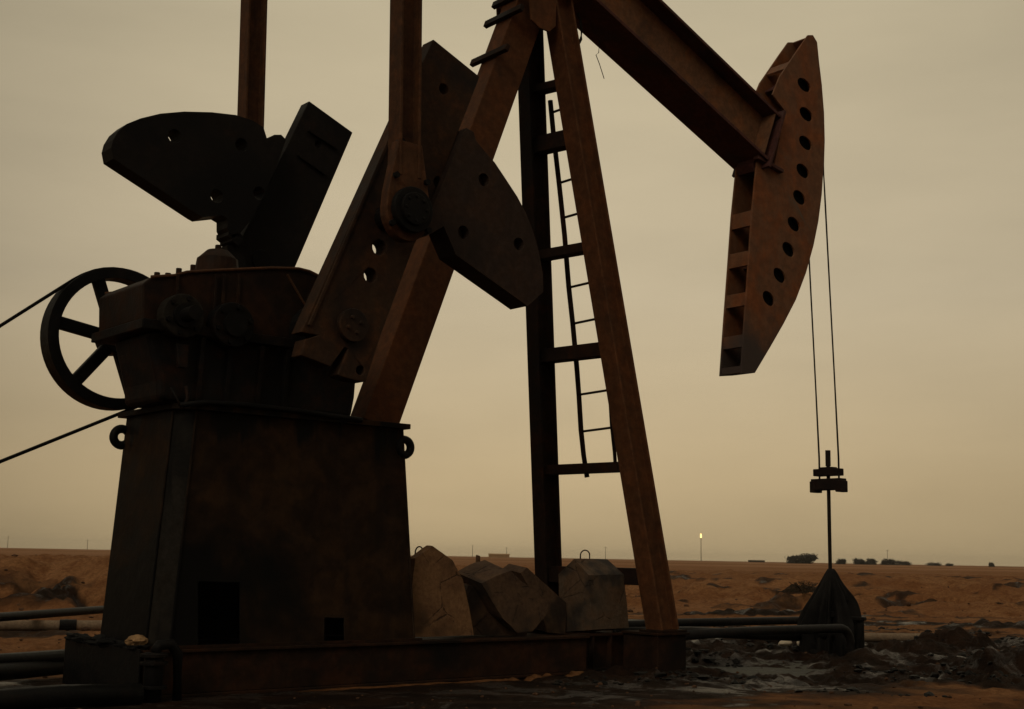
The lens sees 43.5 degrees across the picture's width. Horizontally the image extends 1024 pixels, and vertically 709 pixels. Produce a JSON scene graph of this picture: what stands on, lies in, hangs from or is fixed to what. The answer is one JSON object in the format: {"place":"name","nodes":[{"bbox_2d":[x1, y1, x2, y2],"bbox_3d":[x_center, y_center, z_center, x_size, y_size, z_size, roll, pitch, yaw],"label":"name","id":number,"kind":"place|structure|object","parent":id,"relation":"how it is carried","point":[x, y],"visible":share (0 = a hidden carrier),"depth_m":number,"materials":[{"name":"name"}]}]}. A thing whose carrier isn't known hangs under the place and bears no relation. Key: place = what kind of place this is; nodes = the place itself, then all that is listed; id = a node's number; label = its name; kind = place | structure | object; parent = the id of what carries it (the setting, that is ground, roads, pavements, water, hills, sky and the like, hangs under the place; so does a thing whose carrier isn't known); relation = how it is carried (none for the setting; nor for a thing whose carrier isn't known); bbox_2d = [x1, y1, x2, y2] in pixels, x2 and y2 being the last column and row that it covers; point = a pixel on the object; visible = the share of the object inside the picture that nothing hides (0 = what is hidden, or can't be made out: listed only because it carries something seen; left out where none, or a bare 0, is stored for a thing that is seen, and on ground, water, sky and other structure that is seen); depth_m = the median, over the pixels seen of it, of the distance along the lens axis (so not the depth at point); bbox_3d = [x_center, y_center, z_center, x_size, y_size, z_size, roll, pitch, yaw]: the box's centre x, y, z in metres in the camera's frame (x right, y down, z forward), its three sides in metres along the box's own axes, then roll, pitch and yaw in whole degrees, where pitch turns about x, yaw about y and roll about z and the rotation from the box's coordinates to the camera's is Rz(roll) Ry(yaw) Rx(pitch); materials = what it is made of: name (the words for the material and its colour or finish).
{"place":"outdoors","nodes":[
{"label":"outdoors","id":0,"kind":"place"},
{"bbox_2d":[0,548,1023,708],"bbox_3d":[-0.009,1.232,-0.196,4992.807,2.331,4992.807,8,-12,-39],"label":"ground","id":1,"kind":"structure","parent":0,"point":[699,589],"depth_m":19.10,"materials":[{"name":"soil"}]},
{"bbox_2d":[0,661,63,680],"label":"surface pipe","id":2,"kind":"object","parent":1,"relation":"on","point":[17,670],"visible":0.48,"depth_m":13.10,"materials":[{"name":"black metal"}]},
{"bbox_2d":[0,649,64,662],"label":"surface pipe","id":3,"kind":"object","parent":2,"relation":"on","point":[51,655],"visible":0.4,"depth_m":13.22,"materials":[{"name":"black metal"}]},
{"bbox_2d":[0,619,101,630],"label":"surface pipe","id":4,"kind":"object","parent":1,"relation":"on","point":[46,625],"visible":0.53,"depth_m":21.01,"materials":[{"name":"black metal"}]},
{"bbox_2d":[0,606,103,621],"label":"surface pipe","id":5,"kind":"object","parent":1,"relation":"on","point":[35,614],"visible":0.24,"depth_m":21.28,"materials":[{"name":"grey metal"}]},
{"bbox_2d":[0,683,143,708],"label":"surface pipe","id":6,"kind":"object","parent":1,"relation":"on","point":[67,695],"visible":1,"depth_m":10.92,"materials":[{"name":"black metal"}]},
{"bbox_2d":[140,639,182,702],"bbox_3d":[-3.158,2.909,11.607,0.433,0.654,0.250,8,-12,-39],"label":"valve riser","id":7,"kind":"object","parent":1,"relation":"on","point":[153,663],"visible":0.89,"depth_m":11.52,"materials":[{"name":"black metal"}]},
{"bbox_2d":[0,0,824,698],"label":"pump jack","id":8,"kind":"object","parent":1,"relation":"on","point":[260,538],"visible":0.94,"depth_m":13.87,"materials":[{"name":"metal"}]},
{"bbox_2d":[64,633,150,649],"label":"oily rags","id":9,"kind":"object","parent":8,"relation":"on","point":[101,641],"visible":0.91,"depth_m":12.39,"materials":[{"name":"black fabric"}]},
{"bbox_2d":[125,634,147,644],"bbox_3d":[-3.495,2.668,11.959,0.190,0.120,0.207,-3,-10,23],"label":"rock","id":10,"kind":"object","parent":9,"relation":"on","point":[137,639],"visible":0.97,"depth_m":11.89,"materials":[{"name":"beige stone"}]},
{"bbox_2d":[411,545,473,636],"bbox_3d":[-0.821,2.647,14.389,0.885,0.998,0.202,8,-12,-39],"label":"concrete block","id":11,"kind":"object","parent":8,"relation":"on","point":[440,604],"depth_m":14.27,"materials":[{"name":"concrete"}]},
{"bbox_2d":[464,583,526,635],"bbox_3d":[-0.291,3.022,15.291,1.004,0.642,0.349,8,-12,-39],"label":"concrete block","id":12,"kind":"object","parent":8,"relation":"on","point":[484,621],"depth_m":15.01,"materials":[{"name":"grey concrete"}]},
{"bbox_2d":[458,560,547,632],"bbox_3d":[-0.117,2.863,15.225,1.066,0.836,0.451,8,-12,-39],"label":"concrete block","id":13,"kind":"object","parent":8,"relation":"on","point":[510,600],"depth_m":15.04,"materials":[{"name":"grey concrete"}]},
{"bbox_2d":[504,564,565,633],"bbox_3d":[0.283,3.034,15.937,0.762,0.853,0.358,8,-12,-39],"label":"concrete block","id":14,"kind":"object","parent":8,"relation":"on","point":[553,620],"depth_m":15.84,"materials":[{"name":"grey concrete"}]},
{"bbox_2d":[577,13,582,42],"bbox_3d":[0.904,-4.356,17.158,0.110,0.432,0.040,8,-12,-39],"label":"rope end","id":15,"kind":"object","parent":8,"relation":"hanging from","point":[580,24],"visible":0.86,"depth_m":17.16,"materials":[{"name":"fabric"}]},
{"bbox_2d":[558,550,628,631],"bbox_3d":[1.018,2.981,16.153,0.705,1.037,0.600,8,-12,-39],"label":"concrete block","id":16,"kind":"object","parent":8,"relation":"on","point":[592,593],"depth_m":15.93,"materials":[{"name":"concrete"}]},
{"bbox_2d":[596,39,603,77],"bbox_3d":[1.216,-4.144,17.785,0.186,0.634,0.012,8,-12,-39],"label":"loose wire","id":17,"kind":"object","parent":8,"relation":"hanging from","point":[598,60],"visible":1,"depth_m":17.77,"materials":[{"name":"metal"}]},
{"bbox_2d":[809,45,847,568],"bbox_3d":[4.822,-0.774,20.078,0.439,8.417,0.570,8,-12,-39],"label":"rod hanger","id":18,"kind":"object","parent":8,"relation":"hanging from","point":[828,484],"visible":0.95,"depth_m":19.75,"materials":[{"name":"metal"}]},
{"bbox_2d":[488,553,509,557],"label":"shed","id":19,"kind":"structure","parent":1,"relation":"on","point":[500,555],"depth_m":787.80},
{"bbox_2d":[0,554,1022,708],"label":"loose stones","id":20,"kind":"object","parent":1,"relation":"on","point":[85,628],"visible":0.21,"depth_m":14.40,"materials":[{"name":"brown stone"}]},
{"bbox_2d":[603,661,894,676],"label":"oily water","id":21,"kind":"structure","parent":1,"relation":"on","point":[803,670],"depth_m":16.69,"materials":[{"name":"black liquid"}]},
{"bbox_2d":[748,560,764,561],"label":"shed","id":22,"kind":"structure","parent":1,"relation":"on","point":[756,560],"depth_m":794.03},
{"bbox_2d":[686,624,855,652],"bbox_3d":[3.448,3.936,17.169,3.736,0.598,0.124,8,-12,-39],"label":"flow pipe","id":23,"kind":"object","parent":1,"relation":"on","point":[846,631],"visible":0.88,"depth_m":17.20,"materials":[{"name":"grey metal"}]},
{"bbox_2d":[778,641,791,646],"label":"litter","id":24,"kind":"object","parent":1,"relation":"on","point":[784,643],"visible":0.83,"depth_m":19.58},
{"bbox_2d":[551,625,1023,697],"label":"mud clods","id":25,"kind":"object","parent":1,"relation":"on","point":[710,659],"visible":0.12,"depth_m":15.27,"materials":[{"name":"black soil"}]},
{"bbox_2d":[786,555,804,563],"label":"tree","id":26,"kind":"object","parent":1,"relation":"on","point":[797,559],"visible":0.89,"depth_m":538.80,"materials":[{"name":"green plant"}]},
{"bbox_2d":[782,580,817,593],"bbox_3d":[8.527,6.807,37.509,1.116,0.455,1.012,8,-12,-39],"label":"dry shrub","id":27,"kind":"object","parent":1,"relation":"on","point":[802,590],"visible":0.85,"depth_m":37.44,"materials":[{"name":"brown plant"}]},
{"bbox_2d":[800,553,817,563],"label":"tree","id":28,"kind":"object","parent":1,"relation":"on","point":[808,558],"visible":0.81,"depth_m":547.48,"materials":[{"name":"green plant"}]},
{"bbox_2d":[797,569,866,656],"bbox_3d":[4.836,3.933,19.437,1.030,1.360,1.106,-2,-9,17],"label":"wellhead","id":29,"kind":"object","parent":1,"relation":"on","point":[832,600],"visible":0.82,"depth_m":19.14,"materials":[{"name":"black metal"}]},
{"bbox_2d":[603,616,798,630],"bbox_3d":[3.229,3.981,18.995,5.211,0.153,0.500,8,-12,-39],"label":"flow pipe","id":30,"kind":"object","parent":29,"relation":"attached to","point":[700,622],"visible":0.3,"depth_m":19.20,"materials":[{"name":"grey metal"}]},
{"bbox_2d":[613,627,801,640],"bbox_3d":[2.963,3.970,18.167,4.157,0.302,0.140,8,-12,-39],"label":"flow pipe","id":31,"kind":"object","parent":29,"relation":"attached to","point":[795,637],"visible":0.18,"depth_m":18.60,"materials":[{"name":"grey metal"}]},
{"bbox_2d":[835,559,846,563],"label":"tree","id":32,"kind":"object","parent":1,"relation":"on","point":[841,561],"visible":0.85,"depth_m":573.22,"materials":[{"name":"green plant"}]},
{"bbox_2d":[852,558,865,564],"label":"tree","id":33,"kind":"object","parent":1,"relation":"on","point":[858,561],"visible":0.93,"depth_m":609.29,"materials":[{"name":"green plant"}]},
{"bbox_2d":[863,558,877,564],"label":"tree","id":34,"kind":"object","parent":1,"relation":"on","point":[870,561],"visible":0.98,"depth_m":607.75,"materials":[{"name":"green plant"}]},
{"bbox_2d":[880,559,897,564],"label":"tree","id":35,"kind":"object","parent":1,"relation":"on","point":[888,562],"visible":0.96,"depth_m":623.80,"materials":[{"name":"green plant"}]},
{"bbox_2d":[864,633,920,641],"bbox_3d":[6.455,4.895,22.203,1.917,0.150,0.231,2,-9,-9],"label":"surface pipe","id":36,"kind":"object","parent":1,"relation":"on","point":[872,637],"visible":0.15,"depth_m":22.17,"materials":[{"name":"grey metal"}]},
{"bbox_2d":[895,560,911,564],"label":"tree","id":37,"kind":"object","parent":1,"relation":"on","point":[898,562],"visible":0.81,"depth_m":641.47,"materials":[{"name":"green plant"}]},
{"bbox_2d":[926,562,941,565],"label":"tree","id":38,"kind":"object","parent":1,"relation":"on","point":[934,564],"visible":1,"depth_m":655.79,"materials":[{"name":"green plant"}]},
{"bbox_2d":[0,0,1023,566],"label":"sky","id":39,"kind":"structure","parent":0,"point":[923,100],"materials":[{"name":"beige"}]}
]}

